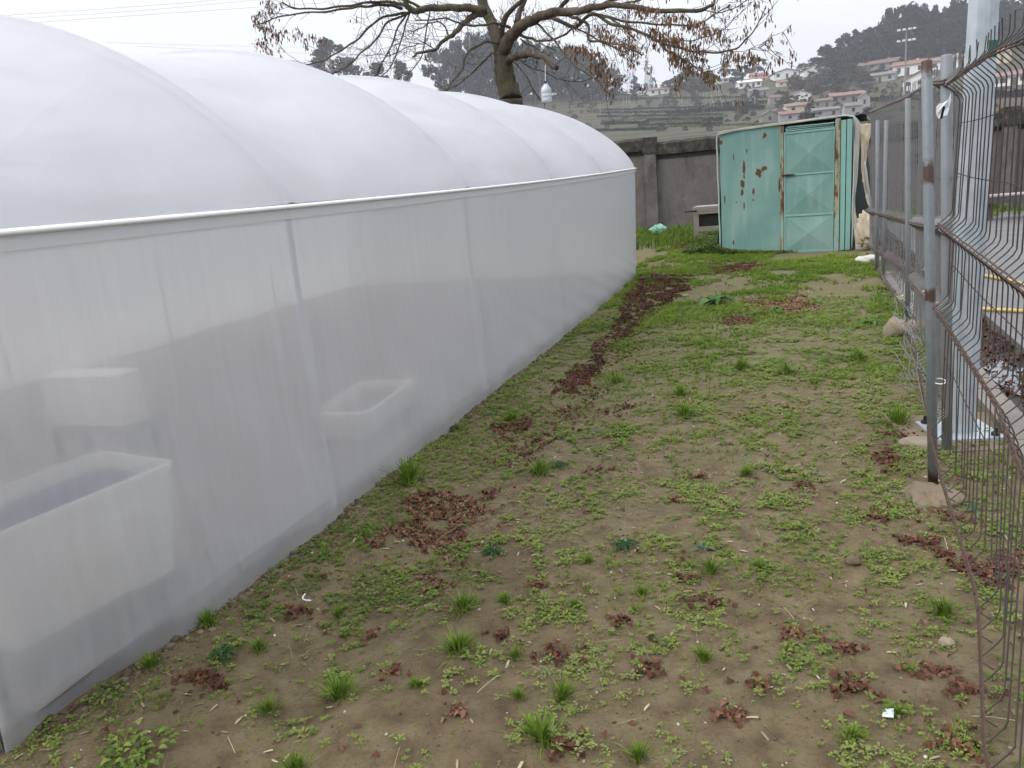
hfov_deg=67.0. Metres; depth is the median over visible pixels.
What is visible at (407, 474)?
grass tuft
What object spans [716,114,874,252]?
garden shed
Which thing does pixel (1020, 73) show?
house
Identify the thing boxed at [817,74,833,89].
scrub bush
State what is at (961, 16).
tree
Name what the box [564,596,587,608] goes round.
grass tuft
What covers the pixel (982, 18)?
lamp mast
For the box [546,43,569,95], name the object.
tree
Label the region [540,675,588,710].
grass tuft
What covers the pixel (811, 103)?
garden bush
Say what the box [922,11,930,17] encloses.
tree
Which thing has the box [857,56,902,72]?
house
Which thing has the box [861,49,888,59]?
tree
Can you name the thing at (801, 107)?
house
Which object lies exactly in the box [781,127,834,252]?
door
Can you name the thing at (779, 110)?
house
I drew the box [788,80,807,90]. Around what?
scrub bush
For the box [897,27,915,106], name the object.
floodlight mast
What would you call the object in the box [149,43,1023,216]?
hills
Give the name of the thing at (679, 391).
grass tuft
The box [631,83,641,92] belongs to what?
tree
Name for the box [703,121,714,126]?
slope bush
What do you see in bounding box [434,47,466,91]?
tree
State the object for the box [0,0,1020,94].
sky
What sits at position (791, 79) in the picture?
scrub bush
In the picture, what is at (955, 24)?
tree
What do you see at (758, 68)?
tree
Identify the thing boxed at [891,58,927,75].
house
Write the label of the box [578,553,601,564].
grass tuft
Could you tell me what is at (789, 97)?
scrub bush
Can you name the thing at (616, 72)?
tree
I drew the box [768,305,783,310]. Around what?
rosette weed
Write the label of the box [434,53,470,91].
tree
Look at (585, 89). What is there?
tree
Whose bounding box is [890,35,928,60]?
tree
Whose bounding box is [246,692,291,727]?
grass tuft
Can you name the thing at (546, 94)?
plastic bottle
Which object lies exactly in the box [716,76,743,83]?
house
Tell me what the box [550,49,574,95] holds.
tree
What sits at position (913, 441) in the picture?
stone
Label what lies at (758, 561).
grass tuft
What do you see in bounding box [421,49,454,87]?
tree
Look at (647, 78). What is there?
pylon
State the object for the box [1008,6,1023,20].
tree
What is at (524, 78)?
tree
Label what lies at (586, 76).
tree
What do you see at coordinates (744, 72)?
tree
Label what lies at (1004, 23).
tree
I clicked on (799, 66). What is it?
scrub bush
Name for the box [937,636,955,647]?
stone
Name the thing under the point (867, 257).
stone
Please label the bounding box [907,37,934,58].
tree
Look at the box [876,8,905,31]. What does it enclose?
tree
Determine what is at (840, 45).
tree
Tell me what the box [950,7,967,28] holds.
tree
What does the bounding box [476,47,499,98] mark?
tree
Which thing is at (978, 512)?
rosette weed
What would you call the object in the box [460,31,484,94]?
tree
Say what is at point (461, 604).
grass tuft
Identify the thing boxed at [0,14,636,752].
greenhouse
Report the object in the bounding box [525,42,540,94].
tree
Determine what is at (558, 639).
pebbles
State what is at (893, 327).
stone
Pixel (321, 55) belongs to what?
tree
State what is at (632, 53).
pylon
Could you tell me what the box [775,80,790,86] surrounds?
house
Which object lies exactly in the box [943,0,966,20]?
tree
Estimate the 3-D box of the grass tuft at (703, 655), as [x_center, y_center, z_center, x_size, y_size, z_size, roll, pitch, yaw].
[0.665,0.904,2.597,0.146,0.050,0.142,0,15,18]
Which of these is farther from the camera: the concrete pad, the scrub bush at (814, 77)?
the scrub bush at (814, 77)
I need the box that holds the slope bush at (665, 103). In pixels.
[660,99,669,104]
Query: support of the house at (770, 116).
on the hills
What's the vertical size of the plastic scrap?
0.012 m
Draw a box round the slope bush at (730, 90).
[727,87,734,93]
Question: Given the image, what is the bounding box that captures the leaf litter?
[100,238,1023,767]
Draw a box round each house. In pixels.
[646,87,669,95]
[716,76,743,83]
[734,79,762,88]
[746,87,769,98]
[748,72,768,79]
[758,110,777,122]
[767,94,781,104]
[769,68,800,80]
[773,108,786,111]
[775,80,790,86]
[777,110,800,121]
[781,101,814,111]
[789,89,811,102]
[799,64,820,78]
[808,106,840,117]
[809,97,833,107]
[825,90,865,104]
[841,101,862,114]
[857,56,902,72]
[857,92,870,107]
[866,70,899,83]
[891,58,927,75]
[901,70,938,94]
[930,53,964,69]
[995,70,1022,86]
[996,48,1012,63]
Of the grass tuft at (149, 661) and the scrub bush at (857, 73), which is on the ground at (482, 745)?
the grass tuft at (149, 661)
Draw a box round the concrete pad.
[884,412,1007,453]
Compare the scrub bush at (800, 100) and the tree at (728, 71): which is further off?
the tree at (728, 71)
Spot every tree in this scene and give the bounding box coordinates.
[251,0,798,119]
[310,36,362,75]
[363,61,386,77]
[385,58,412,81]
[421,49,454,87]
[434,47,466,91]
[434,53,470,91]
[445,49,477,80]
[448,36,467,92]
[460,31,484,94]
[465,48,488,85]
[466,31,491,83]
[476,31,498,99]
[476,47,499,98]
[494,41,531,98]
[511,39,536,92]
[513,46,524,88]
[519,40,539,97]
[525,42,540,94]
[527,53,552,101]
[536,54,571,96]
[540,47,559,89]
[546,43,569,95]
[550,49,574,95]
[561,55,592,99]
[563,43,581,80]
[571,53,605,100]
[572,49,595,96]
[580,59,606,100]
[582,79,621,100]
[605,67,622,93]
[629,75,638,93]
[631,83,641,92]
[651,77,657,87]
[660,80,673,91]
[667,77,677,89]
[672,72,686,88]
[677,67,690,88]
[684,68,698,91]
[688,72,704,89]
[697,74,712,91]
[717,65,730,82]
[729,65,750,80]
[729,71,743,84]
[745,57,766,73]
[808,44,839,62]
[814,57,841,71]
[815,50,840,65]
[820,72,846,87]
[829,46,847,60]
[834,37,853,55]
[836,28,860,50]
[847,34,867,54]
[850,50,879,64]
[852,29,864,47]
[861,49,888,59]
[863,24,887,36]
[874,25,896,37]
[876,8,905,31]
[876,36,908,59]
[878,4,908,26]
[880,25,905,44]
[885,15,913,34]
[885,34,913,56]
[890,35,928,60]
[896,21,928,56]
[907,1,926,22]
[907,10,926,36]
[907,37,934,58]
[919,2,939,17]
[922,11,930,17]
[926,28,964,56]
[929,6,946,17]
[935,10,963,27]
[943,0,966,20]
[945,28,965,52]
[946,2,963,18]
[947,19,966,51]
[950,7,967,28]
[950,37,965,50]
[954,13,967,45]
[998,22,1023,46]
[999,0,1020,22]
[999,11,1013,22]
[1000,18,1019,35]
[1003,30,1023,48]
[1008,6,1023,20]
[1009,26,1023,46]
[1010,13,1023,31]
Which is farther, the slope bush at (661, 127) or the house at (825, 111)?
the slope bush at (661, 127)
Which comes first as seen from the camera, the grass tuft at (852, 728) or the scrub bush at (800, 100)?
the grass tuft at (852, 728)
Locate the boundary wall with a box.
[613,106,1023,229]
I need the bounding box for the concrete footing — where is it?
[900,481,967,509]
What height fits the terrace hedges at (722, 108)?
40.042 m
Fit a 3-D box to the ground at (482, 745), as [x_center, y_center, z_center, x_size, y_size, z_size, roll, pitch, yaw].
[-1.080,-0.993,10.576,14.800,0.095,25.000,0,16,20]
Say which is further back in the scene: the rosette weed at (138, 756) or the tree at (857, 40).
the tree at (857, 40)
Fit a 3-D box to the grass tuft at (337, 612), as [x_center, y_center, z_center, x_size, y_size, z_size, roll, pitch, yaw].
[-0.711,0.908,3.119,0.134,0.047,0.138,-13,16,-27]
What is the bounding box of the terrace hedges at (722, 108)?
[595,89,1023,130]
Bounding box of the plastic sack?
[855,210,873,249]
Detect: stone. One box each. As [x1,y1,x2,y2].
[845,554,860,565]
[855,254,880,261]
[882,316,911,336]
[897,436,940,446]
[909,320,924,331]
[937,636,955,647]
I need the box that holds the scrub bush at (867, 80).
[853,75,875,86]
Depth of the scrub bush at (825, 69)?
473.43 m
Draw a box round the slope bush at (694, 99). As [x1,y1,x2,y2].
[688,97,696,103]
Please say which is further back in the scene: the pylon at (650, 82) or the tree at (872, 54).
the pylon at (650, 82)
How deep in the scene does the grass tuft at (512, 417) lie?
5.39 m
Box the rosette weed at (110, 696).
[79,679,129,706]
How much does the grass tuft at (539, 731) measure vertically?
0.085 m
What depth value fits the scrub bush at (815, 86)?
431.75 m
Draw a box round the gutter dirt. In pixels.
[871,235,1023,411]
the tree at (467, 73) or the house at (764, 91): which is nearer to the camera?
the house at (764, 91)
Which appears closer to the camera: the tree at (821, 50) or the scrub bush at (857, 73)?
the scrub bush at (857, 73)
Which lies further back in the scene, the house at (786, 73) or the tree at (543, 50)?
the tree at (543, 50)
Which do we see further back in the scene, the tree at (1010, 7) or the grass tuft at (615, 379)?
the tree at (1010, 7)
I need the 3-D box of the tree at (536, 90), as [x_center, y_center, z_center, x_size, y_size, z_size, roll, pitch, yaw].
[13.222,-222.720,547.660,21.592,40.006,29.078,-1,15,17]
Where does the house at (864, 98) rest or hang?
on the hills
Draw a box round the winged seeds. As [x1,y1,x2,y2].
[15,272,1023,767]
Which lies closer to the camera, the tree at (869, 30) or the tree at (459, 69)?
the tree at (869, 30)
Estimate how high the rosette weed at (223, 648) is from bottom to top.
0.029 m
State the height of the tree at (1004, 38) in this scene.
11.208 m
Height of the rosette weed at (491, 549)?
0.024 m
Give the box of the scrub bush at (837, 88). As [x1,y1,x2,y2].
[828,83,850,92]
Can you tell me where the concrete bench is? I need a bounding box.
[988,192,1023,219]
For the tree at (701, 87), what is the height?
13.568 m
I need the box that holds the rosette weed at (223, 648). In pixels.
[206,644,238,664]
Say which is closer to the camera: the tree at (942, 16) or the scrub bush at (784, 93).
the scrub bush at (784, 93)
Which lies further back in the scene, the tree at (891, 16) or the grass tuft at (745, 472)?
the tree at (891, 16)
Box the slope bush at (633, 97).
[630,94,639,100]
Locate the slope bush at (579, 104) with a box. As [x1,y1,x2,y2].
[576,102,584,106]
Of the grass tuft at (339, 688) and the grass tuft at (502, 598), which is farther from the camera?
the grass tuft at (502, 598)
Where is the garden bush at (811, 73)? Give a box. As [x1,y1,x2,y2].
[804,71,819,80]
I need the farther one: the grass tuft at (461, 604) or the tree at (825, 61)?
the tree at (825, 61)
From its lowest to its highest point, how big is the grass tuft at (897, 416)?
0.140 m
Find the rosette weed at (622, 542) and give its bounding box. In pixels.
[611,539,637,552]
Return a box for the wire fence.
[865,10,1023,767]
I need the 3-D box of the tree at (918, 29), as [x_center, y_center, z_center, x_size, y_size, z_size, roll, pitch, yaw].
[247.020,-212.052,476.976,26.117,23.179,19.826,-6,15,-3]
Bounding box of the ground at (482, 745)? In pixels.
[0,215,1023,767]
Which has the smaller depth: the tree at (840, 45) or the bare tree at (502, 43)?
the bare tree at (502, 43)
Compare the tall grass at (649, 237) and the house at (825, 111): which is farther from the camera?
the house at (825, 111)
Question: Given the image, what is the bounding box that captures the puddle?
[983,359,1023,396]
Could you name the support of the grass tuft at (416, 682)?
on the ground at (482, 745)
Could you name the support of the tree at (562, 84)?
on the hills
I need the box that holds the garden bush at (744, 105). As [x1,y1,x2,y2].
[738,103,747,113]
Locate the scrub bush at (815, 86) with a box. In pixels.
[810,84,824,94]
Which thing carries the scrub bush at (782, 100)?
on the hills
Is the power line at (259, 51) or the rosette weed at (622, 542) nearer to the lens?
the rosette weed at (622, 542)
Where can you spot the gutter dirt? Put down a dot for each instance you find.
(1015, 399)
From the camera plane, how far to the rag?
3.65 m
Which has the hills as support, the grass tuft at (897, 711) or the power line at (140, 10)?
the power line at (140, 10)
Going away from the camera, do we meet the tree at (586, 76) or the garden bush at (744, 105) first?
the garden bush at (744, 105)
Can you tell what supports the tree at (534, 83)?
on the hills
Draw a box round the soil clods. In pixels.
[30,326,580,738]
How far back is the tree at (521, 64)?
534.71 m
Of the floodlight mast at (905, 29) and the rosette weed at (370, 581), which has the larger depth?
the floodlight mast at (905, 29)
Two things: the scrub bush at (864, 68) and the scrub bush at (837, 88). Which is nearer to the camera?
the scrub bush at (837, 88)
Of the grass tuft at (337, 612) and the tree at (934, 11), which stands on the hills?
the tree at (934, 11)
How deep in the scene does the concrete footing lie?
3.54 m
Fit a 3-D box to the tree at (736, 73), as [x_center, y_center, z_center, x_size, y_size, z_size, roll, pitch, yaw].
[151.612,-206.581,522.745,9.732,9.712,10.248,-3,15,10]
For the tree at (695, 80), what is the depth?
526.52 m
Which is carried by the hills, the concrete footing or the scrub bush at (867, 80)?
the scrub bush at (867, 80)
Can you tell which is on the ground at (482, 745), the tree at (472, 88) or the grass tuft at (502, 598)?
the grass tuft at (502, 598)
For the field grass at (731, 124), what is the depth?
380.85 m
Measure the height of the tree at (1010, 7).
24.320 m
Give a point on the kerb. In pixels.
(1016, 413)
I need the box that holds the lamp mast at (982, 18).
[915,0,1002,441]
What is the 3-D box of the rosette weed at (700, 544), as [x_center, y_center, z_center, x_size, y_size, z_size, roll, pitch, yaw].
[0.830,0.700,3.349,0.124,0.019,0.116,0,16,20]
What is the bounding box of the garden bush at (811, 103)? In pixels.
[806,97,814,110]
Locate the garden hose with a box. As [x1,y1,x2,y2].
[897,274,1023,312]
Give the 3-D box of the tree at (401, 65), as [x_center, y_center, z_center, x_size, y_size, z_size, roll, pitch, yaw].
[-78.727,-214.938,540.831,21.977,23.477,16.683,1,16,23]
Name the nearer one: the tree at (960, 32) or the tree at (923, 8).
the tree at (960, 32)
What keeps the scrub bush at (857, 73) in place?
on the hills
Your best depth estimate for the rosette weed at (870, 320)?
7.28 m
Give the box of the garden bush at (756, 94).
[750,89,759,100]
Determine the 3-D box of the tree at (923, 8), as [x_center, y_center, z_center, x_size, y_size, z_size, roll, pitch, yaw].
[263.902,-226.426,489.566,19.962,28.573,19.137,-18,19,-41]
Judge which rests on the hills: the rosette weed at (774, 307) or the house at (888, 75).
the house at (888, 75)
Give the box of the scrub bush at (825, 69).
[817,66,831,80]
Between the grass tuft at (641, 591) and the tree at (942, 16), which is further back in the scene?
the tree at (942, 16)
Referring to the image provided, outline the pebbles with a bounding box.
[8,349,1022,767]
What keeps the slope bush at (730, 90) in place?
on the hills
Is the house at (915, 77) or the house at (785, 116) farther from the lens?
the house at (915, 77)
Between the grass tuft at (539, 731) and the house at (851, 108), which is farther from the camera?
the house at (851, 108)
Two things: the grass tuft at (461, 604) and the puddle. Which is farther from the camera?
the puddle
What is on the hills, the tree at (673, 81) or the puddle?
the tree at (673, 81)
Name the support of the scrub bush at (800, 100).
on the hills
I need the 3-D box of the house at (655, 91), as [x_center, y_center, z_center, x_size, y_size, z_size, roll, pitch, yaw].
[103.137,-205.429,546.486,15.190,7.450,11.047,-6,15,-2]
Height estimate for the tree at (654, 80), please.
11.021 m
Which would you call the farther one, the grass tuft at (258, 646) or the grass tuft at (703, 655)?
the grass tuft at (258, 646)
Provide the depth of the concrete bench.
14.17 m
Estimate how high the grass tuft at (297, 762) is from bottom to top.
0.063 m
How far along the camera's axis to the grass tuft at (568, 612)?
2.94 m
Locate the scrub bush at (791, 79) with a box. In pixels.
[786,75,803,86]
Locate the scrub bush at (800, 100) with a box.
[789,94,806,102]
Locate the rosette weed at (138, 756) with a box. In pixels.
[93,718,180,767]
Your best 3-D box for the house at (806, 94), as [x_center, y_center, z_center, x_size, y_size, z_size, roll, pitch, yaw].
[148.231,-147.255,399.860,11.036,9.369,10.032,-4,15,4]
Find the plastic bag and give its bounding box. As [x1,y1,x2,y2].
[648,223,666,232]
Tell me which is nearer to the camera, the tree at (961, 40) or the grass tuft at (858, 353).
the grass tuft at (858, 353)
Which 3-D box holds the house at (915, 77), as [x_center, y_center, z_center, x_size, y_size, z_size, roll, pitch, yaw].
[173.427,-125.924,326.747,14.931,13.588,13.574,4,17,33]
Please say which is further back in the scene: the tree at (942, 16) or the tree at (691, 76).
the tree at (691, 76)
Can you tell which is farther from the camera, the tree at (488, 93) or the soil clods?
the tree at (488, 93)
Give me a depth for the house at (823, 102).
355.88 m
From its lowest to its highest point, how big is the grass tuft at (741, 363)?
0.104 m
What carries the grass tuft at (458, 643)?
on the ground at (482, 745)
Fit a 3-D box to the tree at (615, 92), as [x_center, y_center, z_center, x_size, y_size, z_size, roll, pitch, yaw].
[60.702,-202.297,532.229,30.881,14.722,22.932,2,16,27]
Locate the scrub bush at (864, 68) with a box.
[857,66,871,75]
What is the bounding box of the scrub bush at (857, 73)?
[852,66,867,79]
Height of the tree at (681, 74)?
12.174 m
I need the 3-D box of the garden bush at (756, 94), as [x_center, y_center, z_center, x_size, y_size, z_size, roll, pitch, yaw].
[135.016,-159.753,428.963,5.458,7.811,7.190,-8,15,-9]
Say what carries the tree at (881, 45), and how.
on the hills
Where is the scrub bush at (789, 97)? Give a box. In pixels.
[780,95,798,102]
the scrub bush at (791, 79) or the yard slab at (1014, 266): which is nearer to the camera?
the yard slab at (1014, 266)
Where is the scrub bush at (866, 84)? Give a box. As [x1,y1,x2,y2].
[860,83,874,92]
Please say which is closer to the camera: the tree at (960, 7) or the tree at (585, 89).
the tree at (960, 7)
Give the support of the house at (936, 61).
on the hills
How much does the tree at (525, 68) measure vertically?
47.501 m
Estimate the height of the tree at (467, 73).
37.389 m
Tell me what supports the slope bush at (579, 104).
on the hills
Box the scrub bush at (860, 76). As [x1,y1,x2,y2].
[856,71,872,87]
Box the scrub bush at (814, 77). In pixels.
[806,74,822,89]
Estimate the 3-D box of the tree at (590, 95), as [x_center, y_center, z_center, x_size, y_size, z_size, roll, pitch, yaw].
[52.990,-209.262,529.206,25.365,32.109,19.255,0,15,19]
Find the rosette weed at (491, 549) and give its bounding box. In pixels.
[480,546,506,559]
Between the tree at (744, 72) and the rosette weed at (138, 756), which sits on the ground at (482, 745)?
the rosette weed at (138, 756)
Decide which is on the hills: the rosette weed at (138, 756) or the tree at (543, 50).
the tree at (543, 50)
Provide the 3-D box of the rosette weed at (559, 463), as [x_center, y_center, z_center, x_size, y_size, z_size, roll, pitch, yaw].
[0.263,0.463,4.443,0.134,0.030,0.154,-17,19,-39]
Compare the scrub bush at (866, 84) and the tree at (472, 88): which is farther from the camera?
the tree at (472, 88)
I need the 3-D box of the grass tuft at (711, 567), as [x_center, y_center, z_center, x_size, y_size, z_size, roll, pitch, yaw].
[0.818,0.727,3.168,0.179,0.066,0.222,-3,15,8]
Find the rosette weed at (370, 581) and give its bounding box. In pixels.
[346,574,384,595]
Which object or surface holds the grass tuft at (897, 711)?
on the ground at (482, 745)
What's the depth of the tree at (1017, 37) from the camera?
439.58 m
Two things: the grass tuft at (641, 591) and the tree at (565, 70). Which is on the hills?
the tree at (565, 70)
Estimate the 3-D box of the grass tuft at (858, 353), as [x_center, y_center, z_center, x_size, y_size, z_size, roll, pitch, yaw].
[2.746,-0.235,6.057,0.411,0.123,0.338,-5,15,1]
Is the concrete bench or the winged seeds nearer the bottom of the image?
the winged seeds
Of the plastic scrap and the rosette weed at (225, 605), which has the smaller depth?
the plastic scrap
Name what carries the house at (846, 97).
on the hills
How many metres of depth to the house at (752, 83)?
503.74 m
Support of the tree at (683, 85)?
on the hills
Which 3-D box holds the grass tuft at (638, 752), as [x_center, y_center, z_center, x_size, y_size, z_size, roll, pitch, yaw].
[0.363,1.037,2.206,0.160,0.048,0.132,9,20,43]
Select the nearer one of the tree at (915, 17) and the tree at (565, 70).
the tree at (915, 17)
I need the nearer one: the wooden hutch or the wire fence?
the wire fence
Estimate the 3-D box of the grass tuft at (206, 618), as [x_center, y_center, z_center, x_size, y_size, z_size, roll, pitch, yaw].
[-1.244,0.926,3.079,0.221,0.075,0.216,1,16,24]
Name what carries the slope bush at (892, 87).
on the hills
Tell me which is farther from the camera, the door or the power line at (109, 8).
the power line at (109, 8)
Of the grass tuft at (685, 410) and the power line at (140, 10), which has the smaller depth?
the grass tuft at (685, 410)
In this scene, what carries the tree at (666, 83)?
on the hills
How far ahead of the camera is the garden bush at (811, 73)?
490.70 m
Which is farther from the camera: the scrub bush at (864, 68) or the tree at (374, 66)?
the tree at (374, 66)
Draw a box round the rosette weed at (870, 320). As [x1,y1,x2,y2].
[858,318,881,325]
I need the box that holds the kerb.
[884,271,1023,464]
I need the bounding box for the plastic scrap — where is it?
[882,708,893,717]
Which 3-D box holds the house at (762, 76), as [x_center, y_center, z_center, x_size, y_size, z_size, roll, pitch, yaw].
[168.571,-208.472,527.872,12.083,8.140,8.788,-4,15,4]
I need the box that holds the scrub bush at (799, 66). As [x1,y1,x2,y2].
[796,63,807,71]
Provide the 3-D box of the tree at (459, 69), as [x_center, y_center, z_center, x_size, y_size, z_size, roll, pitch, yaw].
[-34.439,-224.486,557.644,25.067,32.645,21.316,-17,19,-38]
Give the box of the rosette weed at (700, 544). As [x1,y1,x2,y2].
[689,542,715,550]
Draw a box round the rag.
[936,94,950,118]
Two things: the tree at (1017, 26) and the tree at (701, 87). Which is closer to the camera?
the tree at (1017, 26)
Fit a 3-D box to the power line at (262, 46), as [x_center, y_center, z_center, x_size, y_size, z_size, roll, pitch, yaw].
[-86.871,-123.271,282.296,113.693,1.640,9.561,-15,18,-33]
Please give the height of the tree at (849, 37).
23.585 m
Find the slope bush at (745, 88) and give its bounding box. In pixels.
[742,85,751,90]
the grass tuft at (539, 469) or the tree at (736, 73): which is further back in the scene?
the tree at (736, 73)
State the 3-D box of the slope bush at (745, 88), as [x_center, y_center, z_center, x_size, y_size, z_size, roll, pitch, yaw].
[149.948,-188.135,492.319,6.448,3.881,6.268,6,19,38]
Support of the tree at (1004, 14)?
on the hills
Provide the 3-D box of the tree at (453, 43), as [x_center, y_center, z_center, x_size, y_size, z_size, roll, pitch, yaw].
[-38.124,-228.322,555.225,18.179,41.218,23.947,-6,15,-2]
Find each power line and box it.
[16,0,212,14]
[32,0,252,17]
[47,3,313,21]
[106,42,386,48]
[141,46,392,56]
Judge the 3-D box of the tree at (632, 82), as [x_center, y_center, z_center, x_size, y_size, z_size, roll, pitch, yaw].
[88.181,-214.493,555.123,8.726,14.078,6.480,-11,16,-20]
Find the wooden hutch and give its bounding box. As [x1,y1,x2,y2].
[684,204,718,238]
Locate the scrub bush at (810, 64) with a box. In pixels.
[802,61,819,69]
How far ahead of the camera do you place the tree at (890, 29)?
476.55 m
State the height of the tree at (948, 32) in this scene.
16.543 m
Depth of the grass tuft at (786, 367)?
5.87 m
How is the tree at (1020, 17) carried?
on the hills
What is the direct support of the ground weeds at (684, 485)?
on the ground at (482, 745)
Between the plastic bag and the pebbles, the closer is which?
the pebbles
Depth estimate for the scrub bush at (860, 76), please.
423.21 m
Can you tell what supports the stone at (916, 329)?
on the ground at (482, 745)
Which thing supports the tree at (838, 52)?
on the hills
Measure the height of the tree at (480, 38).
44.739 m
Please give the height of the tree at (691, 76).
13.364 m
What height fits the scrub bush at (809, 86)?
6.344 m
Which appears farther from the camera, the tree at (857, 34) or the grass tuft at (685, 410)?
the tree at (857, 34)
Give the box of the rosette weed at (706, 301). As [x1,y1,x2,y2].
[697,294,735,306]
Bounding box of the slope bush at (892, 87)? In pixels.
[890,82,897,88]
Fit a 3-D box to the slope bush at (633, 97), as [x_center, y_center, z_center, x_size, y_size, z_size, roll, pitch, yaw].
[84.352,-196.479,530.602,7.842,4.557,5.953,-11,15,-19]
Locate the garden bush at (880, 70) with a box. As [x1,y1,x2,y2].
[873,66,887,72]
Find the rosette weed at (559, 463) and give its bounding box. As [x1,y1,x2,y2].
[546,460,569,469]
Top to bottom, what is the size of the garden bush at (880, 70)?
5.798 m
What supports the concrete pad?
on the ground at (482, 745)
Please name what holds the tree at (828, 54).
on the hills
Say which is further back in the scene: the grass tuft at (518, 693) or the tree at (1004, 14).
the tree at (1004, 14)
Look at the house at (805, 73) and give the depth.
497.34 m
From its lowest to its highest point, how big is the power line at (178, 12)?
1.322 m
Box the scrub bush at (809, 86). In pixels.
[805,84,817,94]
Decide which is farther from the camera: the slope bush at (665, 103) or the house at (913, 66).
the slope bush at (665, 103)
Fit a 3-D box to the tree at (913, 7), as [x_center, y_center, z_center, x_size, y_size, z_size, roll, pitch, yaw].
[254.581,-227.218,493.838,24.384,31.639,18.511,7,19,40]
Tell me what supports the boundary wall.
on the ground at (482, 745)
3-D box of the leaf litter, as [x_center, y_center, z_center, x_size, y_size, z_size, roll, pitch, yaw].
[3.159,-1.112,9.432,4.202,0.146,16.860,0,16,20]
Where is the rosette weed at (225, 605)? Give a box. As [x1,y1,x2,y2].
[216,598,231,611]
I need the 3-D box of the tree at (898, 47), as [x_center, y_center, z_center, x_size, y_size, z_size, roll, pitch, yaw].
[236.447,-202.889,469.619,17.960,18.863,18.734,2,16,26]
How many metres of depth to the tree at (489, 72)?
535.22 m
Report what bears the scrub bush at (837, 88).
on the hills
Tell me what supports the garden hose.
on the yard slab at (1014, 266)
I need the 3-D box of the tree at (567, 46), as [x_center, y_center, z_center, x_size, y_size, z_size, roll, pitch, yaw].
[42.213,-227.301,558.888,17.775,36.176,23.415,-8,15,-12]
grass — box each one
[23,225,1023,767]
[601,114,769,127]
[636,203,1023,249]
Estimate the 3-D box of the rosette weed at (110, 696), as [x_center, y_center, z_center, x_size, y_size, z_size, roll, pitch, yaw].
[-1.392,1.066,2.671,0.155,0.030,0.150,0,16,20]
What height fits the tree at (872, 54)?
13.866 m
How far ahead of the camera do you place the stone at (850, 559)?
3.09 m
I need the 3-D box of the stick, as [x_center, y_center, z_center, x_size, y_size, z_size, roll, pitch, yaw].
[-0.310,0.705,3.606,0.010,0.027,0.133,9,20,43]
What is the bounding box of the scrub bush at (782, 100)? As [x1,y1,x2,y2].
[774,97,792,107]
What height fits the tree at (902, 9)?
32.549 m
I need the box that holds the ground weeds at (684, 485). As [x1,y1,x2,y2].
[0,293,1023,767]
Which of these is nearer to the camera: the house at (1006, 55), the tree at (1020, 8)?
the house at (1006, 55)
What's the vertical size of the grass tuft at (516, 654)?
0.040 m
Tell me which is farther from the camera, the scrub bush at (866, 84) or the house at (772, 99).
the house at (772, 99)
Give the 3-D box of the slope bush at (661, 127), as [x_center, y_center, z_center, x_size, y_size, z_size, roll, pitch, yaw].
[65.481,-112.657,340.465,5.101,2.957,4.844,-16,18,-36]
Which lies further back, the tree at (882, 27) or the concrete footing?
the tree at (882, 27)
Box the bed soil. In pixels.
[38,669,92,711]
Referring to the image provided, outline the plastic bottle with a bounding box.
[541,65,554,102]
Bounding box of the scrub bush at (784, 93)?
[776,90,789,96]
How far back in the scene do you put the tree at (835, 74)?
442.18 m
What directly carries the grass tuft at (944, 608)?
on the ground at (482, 745)
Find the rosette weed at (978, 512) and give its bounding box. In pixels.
[960,503,988,518]
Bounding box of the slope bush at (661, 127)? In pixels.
[655,125,666,130]
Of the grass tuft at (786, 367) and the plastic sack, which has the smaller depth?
the grass tuft at (786, 367)
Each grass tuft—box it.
[132,648,183,678]
[188,603,237,632]
[240,633,275,657]
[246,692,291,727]
[262,742,323,767]
[303,667,367,722]
[324,603,354,618]
[374,454,439,490]
[402,673,426,698]
[430,622,495,666]
[431,587,489,621]
[492,591,522,606]
[492,699,571,756]
[496,643,533,660]
[503,410,520,421]
[505,685,533,703]
[511,456,557,476]
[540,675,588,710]
[560,607,578,620]
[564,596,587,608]
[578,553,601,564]
[609,374,626,383]
[616,733,672,765]
[629,583,655,598]
[665,402,704,421]
[667,383,691,396]
[689,644,730,665]
[694,554,732,578]
[727,463,759,478]
[729,357,750,369]
[745,558,768,570]
[771,362,801,374]
[829,715,881,752]
[838,346,880,364]
[862,402,924,431]
[879,698,915,725]
[915,591,984,622]
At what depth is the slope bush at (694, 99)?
479.64 m
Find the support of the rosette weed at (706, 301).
on the ground at (482, 745)
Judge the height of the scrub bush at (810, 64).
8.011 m
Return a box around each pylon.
[615,0,639,93]
[641,60,650,90]
[646,67,653,87]
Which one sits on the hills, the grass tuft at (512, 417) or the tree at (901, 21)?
the tree at (901, 21)
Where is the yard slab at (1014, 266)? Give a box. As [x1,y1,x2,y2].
[879,211,1023,358]
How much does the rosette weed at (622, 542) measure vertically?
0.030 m
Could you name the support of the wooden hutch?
on the ground at (482, 745)

